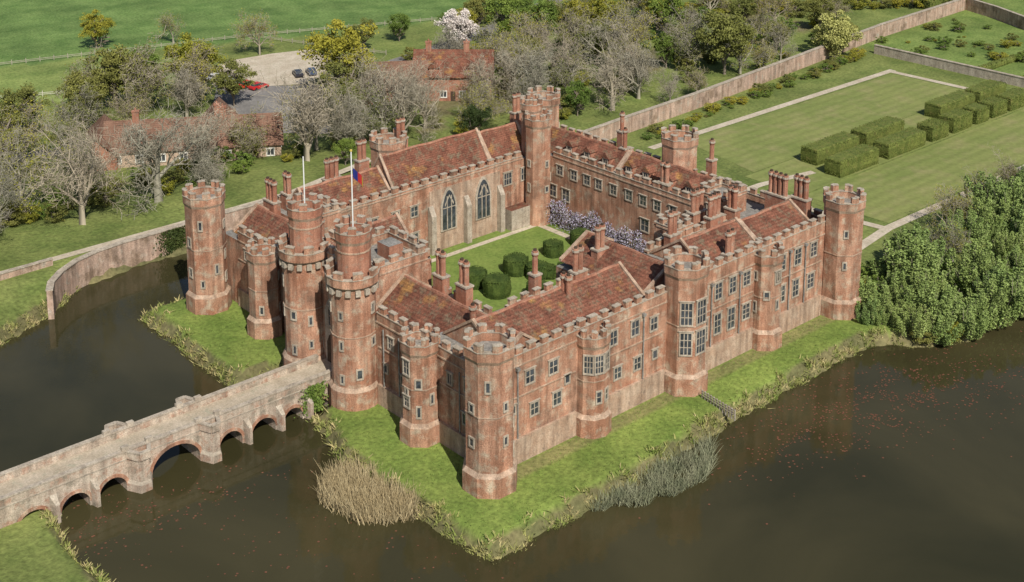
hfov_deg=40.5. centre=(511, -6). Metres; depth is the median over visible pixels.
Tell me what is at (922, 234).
willow bush
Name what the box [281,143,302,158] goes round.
shrub
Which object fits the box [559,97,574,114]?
shrub
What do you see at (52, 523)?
bank grass
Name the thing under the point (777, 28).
oak tree
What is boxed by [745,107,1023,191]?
garden lawn
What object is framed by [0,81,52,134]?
oak tree
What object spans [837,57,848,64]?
shrub
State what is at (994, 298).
willow bush
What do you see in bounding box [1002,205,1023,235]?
willow bush
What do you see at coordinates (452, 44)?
bare tree
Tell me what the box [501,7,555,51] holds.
budding tree
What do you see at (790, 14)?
shrub
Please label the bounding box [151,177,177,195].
shrub
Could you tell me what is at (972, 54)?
shrub
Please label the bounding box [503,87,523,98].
shrub
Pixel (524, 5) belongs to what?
green tree
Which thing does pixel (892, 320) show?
willow bush
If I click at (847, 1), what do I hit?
shrub
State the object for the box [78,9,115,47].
spring leaf tree
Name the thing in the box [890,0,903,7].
shrub
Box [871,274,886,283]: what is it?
shrub
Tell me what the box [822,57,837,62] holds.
shrub
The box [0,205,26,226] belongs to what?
shrub
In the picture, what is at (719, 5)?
shrub
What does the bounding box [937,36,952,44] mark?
shrub
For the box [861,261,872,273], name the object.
shrub
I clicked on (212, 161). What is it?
shrub
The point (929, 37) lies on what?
shrub
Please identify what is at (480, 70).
bare tree
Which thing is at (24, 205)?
shrub
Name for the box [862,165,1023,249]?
garden path
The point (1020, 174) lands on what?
willow bush
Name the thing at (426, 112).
bare tree
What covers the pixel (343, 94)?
oak tree
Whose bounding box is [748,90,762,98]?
shrub
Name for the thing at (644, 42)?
shrub
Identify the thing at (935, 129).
clipped yew hedge
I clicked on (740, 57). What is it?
budding tree
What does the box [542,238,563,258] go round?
topiary bush
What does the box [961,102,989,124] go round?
clipped yew hedge
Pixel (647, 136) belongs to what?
shrub
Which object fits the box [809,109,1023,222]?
garden lawn
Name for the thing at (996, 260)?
willow bush
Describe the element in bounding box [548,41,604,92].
budding tree
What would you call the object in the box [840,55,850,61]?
shrub
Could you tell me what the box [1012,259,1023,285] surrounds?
willow bush
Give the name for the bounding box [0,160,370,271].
gravel path
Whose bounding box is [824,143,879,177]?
clipped yew hedge
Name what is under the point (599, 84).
shrub
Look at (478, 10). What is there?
oak tree
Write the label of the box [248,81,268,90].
parked car
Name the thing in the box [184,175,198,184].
shrub
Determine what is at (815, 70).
shrub
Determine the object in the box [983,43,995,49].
shrub
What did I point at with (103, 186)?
shrub
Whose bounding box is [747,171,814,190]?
garden path
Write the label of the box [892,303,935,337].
willow bush
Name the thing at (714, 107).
shrub
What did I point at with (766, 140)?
garden lawn
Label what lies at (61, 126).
bare tree
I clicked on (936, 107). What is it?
clipped yew hedge
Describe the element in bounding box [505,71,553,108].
bare tree
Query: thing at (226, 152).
shrub
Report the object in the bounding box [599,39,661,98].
bare tree
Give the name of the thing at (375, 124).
budding tree
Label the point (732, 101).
shrub
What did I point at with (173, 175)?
shrub
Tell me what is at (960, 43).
shrub
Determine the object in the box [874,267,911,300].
willow bush
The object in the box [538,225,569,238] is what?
courtyard path
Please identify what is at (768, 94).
shrub
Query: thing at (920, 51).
shrub
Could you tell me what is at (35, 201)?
shrub
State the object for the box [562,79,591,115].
green tree
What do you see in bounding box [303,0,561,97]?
asphalt road
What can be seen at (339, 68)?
oak tree
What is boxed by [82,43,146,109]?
oak tree
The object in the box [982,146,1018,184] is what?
budding tree
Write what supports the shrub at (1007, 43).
on the ground at (30, 546)
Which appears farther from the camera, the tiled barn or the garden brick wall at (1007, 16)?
the garden brick wall at (1007, 16)
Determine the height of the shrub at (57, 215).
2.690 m
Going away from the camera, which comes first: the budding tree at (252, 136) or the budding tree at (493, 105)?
the budding tree at (252, 136)
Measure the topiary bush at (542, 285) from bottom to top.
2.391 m
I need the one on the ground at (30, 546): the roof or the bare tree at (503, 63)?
the bare tree at (503, 63)
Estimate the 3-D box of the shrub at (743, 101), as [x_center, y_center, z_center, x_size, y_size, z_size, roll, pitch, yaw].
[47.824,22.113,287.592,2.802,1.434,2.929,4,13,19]
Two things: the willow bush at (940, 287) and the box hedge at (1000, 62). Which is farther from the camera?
the box hedge at (1000, 62)
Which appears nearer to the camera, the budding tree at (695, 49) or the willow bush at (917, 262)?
the willow bush at (917, 262)
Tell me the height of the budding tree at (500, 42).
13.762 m
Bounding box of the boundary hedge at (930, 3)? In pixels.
[922,0,949,8]
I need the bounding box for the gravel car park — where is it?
[209,49,324,86]
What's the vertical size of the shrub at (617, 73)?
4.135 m
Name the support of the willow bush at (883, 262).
on the ground at (30, 546)
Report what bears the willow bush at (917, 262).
on the ground at (30, 546)
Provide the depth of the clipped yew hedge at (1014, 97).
284.11 m
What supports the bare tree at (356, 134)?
on the ground at (30, 546)
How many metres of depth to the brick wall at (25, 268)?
200.32 m
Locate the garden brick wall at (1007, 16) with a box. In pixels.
[966,0,1023,29]
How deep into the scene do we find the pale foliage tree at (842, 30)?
320.17 m
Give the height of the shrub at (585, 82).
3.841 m
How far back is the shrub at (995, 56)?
320.54 m
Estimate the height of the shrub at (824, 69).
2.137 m
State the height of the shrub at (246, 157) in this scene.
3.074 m
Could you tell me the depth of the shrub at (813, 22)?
350.39 m
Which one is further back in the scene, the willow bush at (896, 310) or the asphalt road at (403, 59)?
the asphalt road at (403, 59)
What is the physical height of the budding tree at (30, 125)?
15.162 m
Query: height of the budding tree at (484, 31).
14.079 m
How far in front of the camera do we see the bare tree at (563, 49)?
297.81 m
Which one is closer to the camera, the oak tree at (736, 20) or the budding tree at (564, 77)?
the budding tree at (564, 77)
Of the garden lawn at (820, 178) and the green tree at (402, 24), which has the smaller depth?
the garden lawn at (820, 178)
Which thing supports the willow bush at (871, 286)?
on the ground at (30, 546)
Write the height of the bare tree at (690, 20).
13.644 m
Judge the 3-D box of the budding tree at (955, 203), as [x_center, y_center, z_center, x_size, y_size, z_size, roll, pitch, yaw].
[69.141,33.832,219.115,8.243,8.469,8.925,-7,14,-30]
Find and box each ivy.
[153,225,185,257]
[294,380,328,417]
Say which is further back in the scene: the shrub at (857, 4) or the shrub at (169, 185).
the shrub at (857, 4)
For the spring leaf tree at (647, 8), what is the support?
on the ground at (30, 546)
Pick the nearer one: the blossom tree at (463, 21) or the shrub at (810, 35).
the blossom tree at (463, 21)
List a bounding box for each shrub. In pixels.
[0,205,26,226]
[1,199,27,218]
[16,204,42,223]
[28,198,39,208]
[35,204,59,219]
[40,201,63,213]
[44,189,67,205]
[44,206,68,222]
[63,201,77,208]
[83,180,114,194]
[86,180,115,195]
[87,187,116,207]
[99,175,124,193]
[129,166,150,182]
[134,168,164,185]
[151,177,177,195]
[161,171,180,183]
[168,169,187,180]
[174,157,191,170]
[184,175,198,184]
[187,159,215,177]
[208,146,235,163]
[208,152,227,163]
[214,168,228,178]
[229,160,250,172]
[231,150,255,167]
[280,153,293,161]
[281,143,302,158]
[287,142,303,154]
[330,130,357,147]
[400,47,414,60]
[427,115,443,127]
[434,9,457,20]
[453,120,478,133]
[492,88,502,95]
[493,66,505,82]
[502,74,527,89]
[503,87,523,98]
[553,37,562,44]
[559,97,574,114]
[559,107,571,118]
[567,60,587,74]
[568,71,594,85]
[593,70,616,85]
[602,75,634,93]
[614,66,636,81]
[627,7,642,16]
[634,40,651,53]
[642,132,654,139]
[643,30,655,39]
[647,123,664,131]
[667,25,684,40]
[669,120,683,128]
[672,54,697,70]
[676,119,687,126]
[678,1,696,9]
[678,6,697,22]
[678,65,699,81]
[684,4,700,18]
[685,120,694,126]
[692,112,703,117]
[694,6,716,21]
[701,49,720,63]
[704,102,719,111]
[710,8,724,14]
[712,0,731,12]
[723,96,738,104]
[738,97,748,104]
[744,33,764,48]
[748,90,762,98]
[751,0,773,13]
[752,83,767,93]
[757,83,772,91]
[761,90,773,96]
[771,0,786,10]
[775,17,798,32]
[780,74,793,82]
[781,11,793,18]
[784,79,797,87]
[785,0,810,16]
[799,73,809,78]
[805,67,822,78]
[806,15,832,26]
[806,33,821,44]
[817,63,833,71]
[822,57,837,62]
[828,0,848,9]
[828,61,840,69]
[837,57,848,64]
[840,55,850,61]
[841,0,852,7]
[848,0,868,8]
[849,47,865,53]
[849,51,865,60]
[860,263,872,278]
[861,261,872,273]
[867,1,883,9]
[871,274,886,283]
[872,0,891,8]
[875,36,888,42]
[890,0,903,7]
[900,0,927,7]
[908,323,937,344]
[910,47,926,54]
[919,45,929,52]
[923,36,933,40]
[925,22,942,30]
[932,321,963,340]
[936,43,949,49]
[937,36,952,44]
[950,25,965,31]
[954,39,967,46]
[967,52,975,56]
[975,40,985,44]
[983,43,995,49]
[987,51,1008,59]
[999,39,1015,48]
[1006,33,1019,39]
[1012,40,1021,45]
[1016,52,1023,61]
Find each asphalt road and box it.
[6,146,75,162]
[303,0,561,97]
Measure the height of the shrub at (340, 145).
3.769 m
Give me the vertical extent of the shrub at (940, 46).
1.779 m
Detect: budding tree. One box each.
[0,92,63,164]
[0,111,76,213]
[24,106,105,200]
[46,79,108,136]
[59,40,118,101]
[102,65,153,120]
[114,26,185,110]
[153,10,186,43]
[160,38,227,106]
[226,8,278,54]
[226,102,275,158]
[275,83,345,150]
[307,44,386,100]
[346,82,402,136]
[452,68,499,114]
[455,77,511,130]
[469,14,522,57]
[472,25,532,88]
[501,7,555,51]
[548,0,596,55]
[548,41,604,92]
[555,0,590,16]
[602,21,647,82]
[604,6,665,56]
[623,0,648,16]
[660,9,717,67]
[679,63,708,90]
[696,0,728,11]
[707,13,773,73]
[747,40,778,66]
[749,2,780,41]
[751,0,794,20]
[824,0,852,18]
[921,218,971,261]
[925,179,983,227]
[958,162,999,195]
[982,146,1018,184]
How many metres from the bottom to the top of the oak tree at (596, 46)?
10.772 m
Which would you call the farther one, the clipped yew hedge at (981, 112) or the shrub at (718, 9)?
the shrub at (718, 9)
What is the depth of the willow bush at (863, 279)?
190.65 m
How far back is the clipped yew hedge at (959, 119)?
270.00 m
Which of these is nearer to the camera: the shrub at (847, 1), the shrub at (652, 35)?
the shrub at (652, 35)
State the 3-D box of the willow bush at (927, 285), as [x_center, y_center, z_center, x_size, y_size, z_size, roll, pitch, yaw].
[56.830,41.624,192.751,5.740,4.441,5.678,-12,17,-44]
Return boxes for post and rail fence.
[701,389,735,420]
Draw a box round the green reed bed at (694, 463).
[585,427,723,511]
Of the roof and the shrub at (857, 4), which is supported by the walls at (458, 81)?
the roof
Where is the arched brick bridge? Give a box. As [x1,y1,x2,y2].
[0,354,331,528]
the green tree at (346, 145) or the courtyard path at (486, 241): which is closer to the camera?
the courtyard path at (486, 241)
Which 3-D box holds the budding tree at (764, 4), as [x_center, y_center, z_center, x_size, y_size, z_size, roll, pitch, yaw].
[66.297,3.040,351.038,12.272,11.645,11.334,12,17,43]
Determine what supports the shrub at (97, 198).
on the ground at (30, 546)
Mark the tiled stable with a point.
(99, 124)
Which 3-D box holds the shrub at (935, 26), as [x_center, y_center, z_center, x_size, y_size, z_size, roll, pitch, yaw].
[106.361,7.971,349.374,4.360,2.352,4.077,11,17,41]
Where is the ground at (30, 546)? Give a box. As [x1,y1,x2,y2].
[0,0,1023,581]
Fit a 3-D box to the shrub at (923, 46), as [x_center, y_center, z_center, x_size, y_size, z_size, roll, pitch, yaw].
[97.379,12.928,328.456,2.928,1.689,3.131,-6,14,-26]
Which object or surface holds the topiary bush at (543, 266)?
on the courtyard lawn at (488, 257)
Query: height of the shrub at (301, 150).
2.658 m
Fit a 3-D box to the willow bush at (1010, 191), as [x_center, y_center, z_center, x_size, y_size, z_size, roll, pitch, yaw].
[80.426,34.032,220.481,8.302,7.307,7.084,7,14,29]
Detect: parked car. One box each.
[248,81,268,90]
[292,69,303,77]
[305,67,316,75]
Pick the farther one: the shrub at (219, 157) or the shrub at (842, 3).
the shrub at (842, 3)
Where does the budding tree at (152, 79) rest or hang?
on the ground at (30, 546)
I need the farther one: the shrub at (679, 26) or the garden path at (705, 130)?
the shrub at (679, 26)
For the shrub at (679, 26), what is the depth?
339.24 m
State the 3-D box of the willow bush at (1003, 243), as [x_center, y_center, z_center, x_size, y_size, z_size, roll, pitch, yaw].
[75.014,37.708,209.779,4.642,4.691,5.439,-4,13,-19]
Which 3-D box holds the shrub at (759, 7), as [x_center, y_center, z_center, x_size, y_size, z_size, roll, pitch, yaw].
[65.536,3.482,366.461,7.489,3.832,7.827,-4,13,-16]
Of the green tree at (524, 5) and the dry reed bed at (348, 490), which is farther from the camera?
the green tree at (524, 5)
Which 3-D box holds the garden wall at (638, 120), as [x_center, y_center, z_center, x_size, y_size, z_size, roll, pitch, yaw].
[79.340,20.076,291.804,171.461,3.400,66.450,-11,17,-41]
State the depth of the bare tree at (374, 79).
271.61 m
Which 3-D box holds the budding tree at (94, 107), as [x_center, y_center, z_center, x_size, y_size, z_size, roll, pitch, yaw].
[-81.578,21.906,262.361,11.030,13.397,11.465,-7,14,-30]
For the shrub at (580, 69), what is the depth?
303.50 m
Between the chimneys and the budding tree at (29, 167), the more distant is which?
the chimneys
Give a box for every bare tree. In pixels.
[0,118,37,194]
[0,154,37,232]
[0,199,13,228]
[15,113,139,224]
[41,104,96,180]
[98,96,234,219]
[165,61,206,116]
[170,101,241,181]
[180,133,229,185]
[250,65,343,160]
[320,82,376,151]
[335,71,380,144]
[339,51,419,122]
[375,64,448,142]
[389,54,459,129]
[395,62,429,111]
[432,20,463,48]
[461,52,501,106]
[485,35,559,105]
[498,39,559,90]
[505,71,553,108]
[524,17,557,68]
[538,21,585,84]
[567,13,634,71]
[579,51,635,111]
[596,0,645,38]
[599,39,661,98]
[611,31,651,90]
[651,66,686,103]
[660,1,716,49]
[763,16,805,59]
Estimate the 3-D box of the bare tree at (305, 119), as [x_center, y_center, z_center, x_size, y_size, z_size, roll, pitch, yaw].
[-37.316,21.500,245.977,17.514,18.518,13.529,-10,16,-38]
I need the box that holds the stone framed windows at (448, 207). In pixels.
[243,163,818,426]
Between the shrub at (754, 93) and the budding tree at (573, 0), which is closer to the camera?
the shrub at (754, 93)
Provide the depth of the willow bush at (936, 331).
184.16 m
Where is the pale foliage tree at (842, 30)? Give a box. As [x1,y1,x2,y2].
[810,9,863,57]
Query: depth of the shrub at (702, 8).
357.64 m
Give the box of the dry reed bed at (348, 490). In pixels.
[303,449,431,526]
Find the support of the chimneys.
on the roof
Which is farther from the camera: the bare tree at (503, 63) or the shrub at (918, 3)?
the shrub at (918, 3)
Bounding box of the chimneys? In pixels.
[425,39,469,51]
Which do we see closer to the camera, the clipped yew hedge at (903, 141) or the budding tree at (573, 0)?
the clipped yew hedge at (903, 141)
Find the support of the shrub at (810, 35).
on the ground at (30, 546)
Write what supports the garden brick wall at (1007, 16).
on the ground at (30, 546)
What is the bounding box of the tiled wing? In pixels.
[203,97,237,115]
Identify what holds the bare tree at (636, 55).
on the ground at (30, 546)
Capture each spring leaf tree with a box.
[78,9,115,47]
[163,32,227,100]
[297,19,378,76]
[453,9,478,35]
[561,0,599,29]
[589,0,630,30]
[640,0,665,17]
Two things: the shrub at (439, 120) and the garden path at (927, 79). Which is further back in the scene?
the garden path at (927, 79)
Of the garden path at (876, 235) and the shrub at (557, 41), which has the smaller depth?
the garden path at (876, 235)
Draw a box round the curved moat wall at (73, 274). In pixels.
[45,200,262,319]
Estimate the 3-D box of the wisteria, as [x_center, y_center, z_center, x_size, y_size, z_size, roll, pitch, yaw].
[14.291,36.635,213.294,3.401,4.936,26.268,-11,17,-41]
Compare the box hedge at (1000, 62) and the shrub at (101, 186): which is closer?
the shrub at (101, 186)
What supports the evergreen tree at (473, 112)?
on the ground at (30, 546)
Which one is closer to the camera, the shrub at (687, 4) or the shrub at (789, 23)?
the shrub at (789, 23)
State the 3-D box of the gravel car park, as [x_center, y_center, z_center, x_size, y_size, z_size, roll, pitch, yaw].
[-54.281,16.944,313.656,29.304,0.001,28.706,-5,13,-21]
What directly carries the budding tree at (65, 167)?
on the ground at (30, 546)
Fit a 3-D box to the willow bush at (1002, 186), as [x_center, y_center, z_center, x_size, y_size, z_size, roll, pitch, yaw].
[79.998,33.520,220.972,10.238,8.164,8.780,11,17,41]
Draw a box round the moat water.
[0,253,1023,581]
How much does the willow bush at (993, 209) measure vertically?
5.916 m
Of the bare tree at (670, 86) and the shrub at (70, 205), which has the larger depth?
the bare tree at (670, 86)
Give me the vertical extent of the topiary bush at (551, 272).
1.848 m
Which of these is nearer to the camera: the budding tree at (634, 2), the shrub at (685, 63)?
the shrub at (685, 63)
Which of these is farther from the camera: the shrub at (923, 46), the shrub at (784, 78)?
the shrub at (923, 46)
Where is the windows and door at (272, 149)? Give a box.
[117,145,281,164]
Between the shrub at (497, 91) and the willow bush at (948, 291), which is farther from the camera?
the shrub at (497, 91)
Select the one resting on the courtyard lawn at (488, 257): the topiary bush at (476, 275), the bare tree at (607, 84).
the topiary bush at (476, 275)
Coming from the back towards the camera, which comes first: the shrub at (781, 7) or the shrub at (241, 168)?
the shrub at (781, 7)
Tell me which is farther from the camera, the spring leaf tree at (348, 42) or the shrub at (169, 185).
the spring leaf tree at (348, 42)
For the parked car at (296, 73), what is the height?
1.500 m
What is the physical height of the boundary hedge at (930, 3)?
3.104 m
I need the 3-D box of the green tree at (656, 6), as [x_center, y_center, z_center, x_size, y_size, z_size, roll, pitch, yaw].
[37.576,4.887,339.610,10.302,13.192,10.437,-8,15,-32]
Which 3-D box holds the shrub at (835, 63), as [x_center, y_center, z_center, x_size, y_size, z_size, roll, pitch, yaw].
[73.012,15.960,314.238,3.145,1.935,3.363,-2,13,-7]
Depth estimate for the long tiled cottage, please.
252.53 m
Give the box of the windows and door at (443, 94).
[440,90,492,100]
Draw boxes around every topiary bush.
[469,265,486,289]
[482,272,511,299]
[503,252,528,276]
[525,259,548,279]
[526,279,546,290]
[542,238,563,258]
[546,263,556,279]
[570,227,590,244]
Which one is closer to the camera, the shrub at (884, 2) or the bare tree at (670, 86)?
the bare tree at (670, 86)
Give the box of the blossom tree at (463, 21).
[433,8,480,48]
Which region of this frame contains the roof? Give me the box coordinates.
[413,49,494,77]
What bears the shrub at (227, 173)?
on the ground at (30, 546)
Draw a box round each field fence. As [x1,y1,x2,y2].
[0,17,441,64]
[249,34,386,54]
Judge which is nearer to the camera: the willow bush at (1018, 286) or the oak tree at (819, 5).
the willow bush at (1018, 286)
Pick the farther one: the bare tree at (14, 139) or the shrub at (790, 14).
the shrub at (790, 14)
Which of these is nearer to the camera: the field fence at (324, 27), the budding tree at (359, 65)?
the budding tree at (359, 65)
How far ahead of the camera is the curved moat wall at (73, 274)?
207.13 m
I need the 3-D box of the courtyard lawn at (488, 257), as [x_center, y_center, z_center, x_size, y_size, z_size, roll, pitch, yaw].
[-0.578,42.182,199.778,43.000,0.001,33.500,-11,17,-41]
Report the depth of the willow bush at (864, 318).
188.05 m
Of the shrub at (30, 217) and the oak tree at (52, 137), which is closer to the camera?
the shrub at (30, 217)
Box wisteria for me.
[546,199,646,252]
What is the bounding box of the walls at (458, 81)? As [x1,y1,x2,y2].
[429,78,492,100]
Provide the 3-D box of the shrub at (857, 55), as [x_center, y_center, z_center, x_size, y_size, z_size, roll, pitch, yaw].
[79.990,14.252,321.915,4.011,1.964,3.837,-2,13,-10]
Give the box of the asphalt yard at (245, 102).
[214,85,335,133]
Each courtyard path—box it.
[431,225,535,262]
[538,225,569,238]
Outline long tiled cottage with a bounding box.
[103,103,283,167]
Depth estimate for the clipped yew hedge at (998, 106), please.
279.36 m
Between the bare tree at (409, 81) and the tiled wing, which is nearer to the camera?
the tiled wing
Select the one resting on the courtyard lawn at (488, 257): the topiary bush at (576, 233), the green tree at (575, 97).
the topiary bush at (576, 233)
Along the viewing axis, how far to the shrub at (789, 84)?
299.43 m
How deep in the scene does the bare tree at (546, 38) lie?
309.42 m
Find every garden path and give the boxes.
[648,69,894,148]
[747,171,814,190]
[757,193,882,228]
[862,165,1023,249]
[887,70,967,88]
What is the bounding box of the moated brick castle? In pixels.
[182,85,866,498]
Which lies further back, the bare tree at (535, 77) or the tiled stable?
the bare tree at (535, 77)
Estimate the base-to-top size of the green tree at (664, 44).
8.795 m
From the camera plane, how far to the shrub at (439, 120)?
272.02 m
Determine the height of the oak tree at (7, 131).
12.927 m
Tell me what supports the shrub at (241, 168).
on the ground at (30, 546)
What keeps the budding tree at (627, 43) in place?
on the ground at (30, 546)
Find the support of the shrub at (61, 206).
on the ground at (30, 546)
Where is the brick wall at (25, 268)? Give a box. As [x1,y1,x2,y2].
[0,257,52,280]
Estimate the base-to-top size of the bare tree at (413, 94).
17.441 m
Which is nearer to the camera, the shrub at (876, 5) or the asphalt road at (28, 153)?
the asphalt road at (28, 153)
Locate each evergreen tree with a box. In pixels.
[460,104,492,130]
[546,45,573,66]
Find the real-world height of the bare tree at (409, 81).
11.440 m
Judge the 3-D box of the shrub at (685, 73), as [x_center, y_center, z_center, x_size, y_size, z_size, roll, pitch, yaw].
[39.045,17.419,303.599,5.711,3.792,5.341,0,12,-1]
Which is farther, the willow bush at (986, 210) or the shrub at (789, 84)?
the shrub at (789, 84)
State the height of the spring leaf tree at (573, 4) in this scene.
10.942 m
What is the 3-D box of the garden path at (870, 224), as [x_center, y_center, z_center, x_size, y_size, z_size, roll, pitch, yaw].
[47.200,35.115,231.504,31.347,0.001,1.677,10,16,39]
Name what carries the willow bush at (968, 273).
on the ground at (30, 546)
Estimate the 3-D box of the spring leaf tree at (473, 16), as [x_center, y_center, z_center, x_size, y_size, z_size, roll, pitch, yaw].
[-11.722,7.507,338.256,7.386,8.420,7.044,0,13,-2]
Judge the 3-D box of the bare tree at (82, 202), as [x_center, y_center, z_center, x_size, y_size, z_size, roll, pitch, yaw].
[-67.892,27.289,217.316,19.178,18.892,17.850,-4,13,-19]
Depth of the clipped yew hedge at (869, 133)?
263.84 m
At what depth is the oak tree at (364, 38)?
327.53 m
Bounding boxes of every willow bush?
[855,275,874,310]
[855,297,883,325]
[859,276,888,312]
[869,232,950,288]
[871,303,889,325]
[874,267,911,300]
[876,284,912,305]
[878,234,943,279]
[881,299,903,327]
[888,299,913,327]
[889,223,945,256]
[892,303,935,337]
[894,222,950,271]
[899,270,947,311]
[901,271,962,327]
[907,280,941,301]
[918,299,965,345]
[938,209,989,253]
[941,192,986,225]
[946,239,1006,294]
[948,290,993,339]
[954,171,1004,204]
[955,197,1003,241]
[962,193,1001,214]
[962,279,1023,330]
[963,216,991,244]
[965,251,1008,276]
[972,266,1017,302]
[982,209,1004,241]
[982,259,1023,316]
[989,179,1021,228]
[990,230,1023,259]
[991,199,1023,238]
[994,187,1023,220]
[1000,165,1023,183]
[1000,175,1023,194]
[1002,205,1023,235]
[1004,243,1023,273]
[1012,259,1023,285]
[1013,214,1023,248]
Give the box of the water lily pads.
[64,327,1023,580]
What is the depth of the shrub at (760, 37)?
330.39 m
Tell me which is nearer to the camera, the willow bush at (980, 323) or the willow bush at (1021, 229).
the willow bush at (980, 323)
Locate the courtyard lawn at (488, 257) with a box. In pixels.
[430,223,570,311]
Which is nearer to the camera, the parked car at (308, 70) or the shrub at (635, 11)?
the parked car at (308, 70)
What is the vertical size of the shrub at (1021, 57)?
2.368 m
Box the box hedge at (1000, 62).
[977,54,1018,69]
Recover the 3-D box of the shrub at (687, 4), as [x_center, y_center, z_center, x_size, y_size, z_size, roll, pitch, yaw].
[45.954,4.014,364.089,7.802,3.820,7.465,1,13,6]
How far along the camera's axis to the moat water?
152.03 m
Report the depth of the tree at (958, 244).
206.53 m
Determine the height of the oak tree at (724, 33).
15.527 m
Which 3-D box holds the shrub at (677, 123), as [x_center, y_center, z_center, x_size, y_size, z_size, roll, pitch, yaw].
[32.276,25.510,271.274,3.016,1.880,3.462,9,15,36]
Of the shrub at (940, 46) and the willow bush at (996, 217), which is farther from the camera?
the shrub at (940, 46)
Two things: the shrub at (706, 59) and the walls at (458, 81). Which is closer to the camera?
the walls at (458, 81)
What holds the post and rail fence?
on the ground at (30, 546)
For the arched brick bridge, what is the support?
on the ground at (30, 546)
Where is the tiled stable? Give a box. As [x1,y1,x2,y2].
[86,114,119,171]
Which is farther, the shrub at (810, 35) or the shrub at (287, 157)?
the shrub at (810, 35)
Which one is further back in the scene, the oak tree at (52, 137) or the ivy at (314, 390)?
the oak tree at (52, 137)
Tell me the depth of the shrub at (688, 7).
356.77 m
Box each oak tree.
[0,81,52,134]
[0,112,29,156]
[49,118,88,149]
[53,70,108,112]
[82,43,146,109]
[208,58,257,105]
[317,60,369,96]
[325,85,364,111]
[347,17,376,46]
[462,0,492,24]
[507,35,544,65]
[531,0,563,33]
[572,20,615,65]
[693,9,758,74]
[714,14,748,32]
[727,0,757,19]
[761,19,791,50]
[803,0,834,25]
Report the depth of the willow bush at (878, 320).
187.66 m
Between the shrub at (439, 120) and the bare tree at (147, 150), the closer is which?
the bare tree at (147, 150)
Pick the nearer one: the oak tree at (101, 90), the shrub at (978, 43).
the oak tree at (101, 90)
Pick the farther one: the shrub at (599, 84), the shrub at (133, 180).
the shrub at (599, 84)
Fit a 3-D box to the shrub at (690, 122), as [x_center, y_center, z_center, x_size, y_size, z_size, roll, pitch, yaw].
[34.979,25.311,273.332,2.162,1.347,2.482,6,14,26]
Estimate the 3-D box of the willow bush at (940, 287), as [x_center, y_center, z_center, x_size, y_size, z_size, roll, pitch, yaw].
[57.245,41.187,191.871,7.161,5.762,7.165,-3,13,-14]
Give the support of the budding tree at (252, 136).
on the ground at (30, 546)
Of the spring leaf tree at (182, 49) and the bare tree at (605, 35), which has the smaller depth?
the spring leaf tree at (182, 49)
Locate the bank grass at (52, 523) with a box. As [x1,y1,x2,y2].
[0,285,1022,581]
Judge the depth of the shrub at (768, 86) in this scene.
296.23 m
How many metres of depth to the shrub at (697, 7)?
360.42 m
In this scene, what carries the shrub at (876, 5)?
on the ground at (30, 546)
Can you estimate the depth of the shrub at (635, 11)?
360.77 m
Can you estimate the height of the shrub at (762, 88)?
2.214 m
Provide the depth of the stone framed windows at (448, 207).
179.63 m
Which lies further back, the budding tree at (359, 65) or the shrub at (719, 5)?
the shrub at (719, 5)
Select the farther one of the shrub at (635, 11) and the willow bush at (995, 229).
the shrub at (635, 11)
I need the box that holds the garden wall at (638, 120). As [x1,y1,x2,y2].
[583,0,1023,140]
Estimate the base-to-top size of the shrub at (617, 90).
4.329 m
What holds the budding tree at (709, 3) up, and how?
on the ground at (30, 546)
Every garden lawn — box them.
[698,74,963,171]
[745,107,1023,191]
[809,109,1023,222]
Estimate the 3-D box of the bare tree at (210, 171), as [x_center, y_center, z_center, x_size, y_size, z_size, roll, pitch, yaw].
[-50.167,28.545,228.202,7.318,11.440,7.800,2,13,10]
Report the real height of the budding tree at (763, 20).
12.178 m
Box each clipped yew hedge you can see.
[800,131,859,165]
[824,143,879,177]
[850,116,904,145]
[872,127,925,158]
[916,118,948,141]
[924,90,974,118]
[939,107,972,133]
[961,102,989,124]
[964,79,1006,102]
[977,95,1007,117]
[996,87,1023,111]
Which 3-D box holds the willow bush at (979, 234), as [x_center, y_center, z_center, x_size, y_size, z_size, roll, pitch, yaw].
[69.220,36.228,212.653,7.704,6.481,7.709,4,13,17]
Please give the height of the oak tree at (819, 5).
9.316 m
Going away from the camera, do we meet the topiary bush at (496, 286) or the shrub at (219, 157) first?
the topiary bush at (496, 286)
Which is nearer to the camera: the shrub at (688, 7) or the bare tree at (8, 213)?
the bare tree at (8, 213)
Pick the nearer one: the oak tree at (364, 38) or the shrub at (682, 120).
the shrub at (682, 120)
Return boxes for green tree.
[130,46,160,86]
[331,137,356,164]
[386,12,411,40]
[483,0,527,47]
[505,0,531,25]
[521,0,559,43]
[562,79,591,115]
[644,0,685,34]
[652,31,681,68]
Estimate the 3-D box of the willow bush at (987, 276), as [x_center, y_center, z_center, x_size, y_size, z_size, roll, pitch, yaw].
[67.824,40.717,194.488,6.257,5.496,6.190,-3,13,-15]
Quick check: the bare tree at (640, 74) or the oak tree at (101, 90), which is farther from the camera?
the bare tree at (640, 74)
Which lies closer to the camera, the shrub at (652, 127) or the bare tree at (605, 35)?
the shrub at (652, 127)
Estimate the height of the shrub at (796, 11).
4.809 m
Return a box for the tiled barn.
[362,60,429,104]

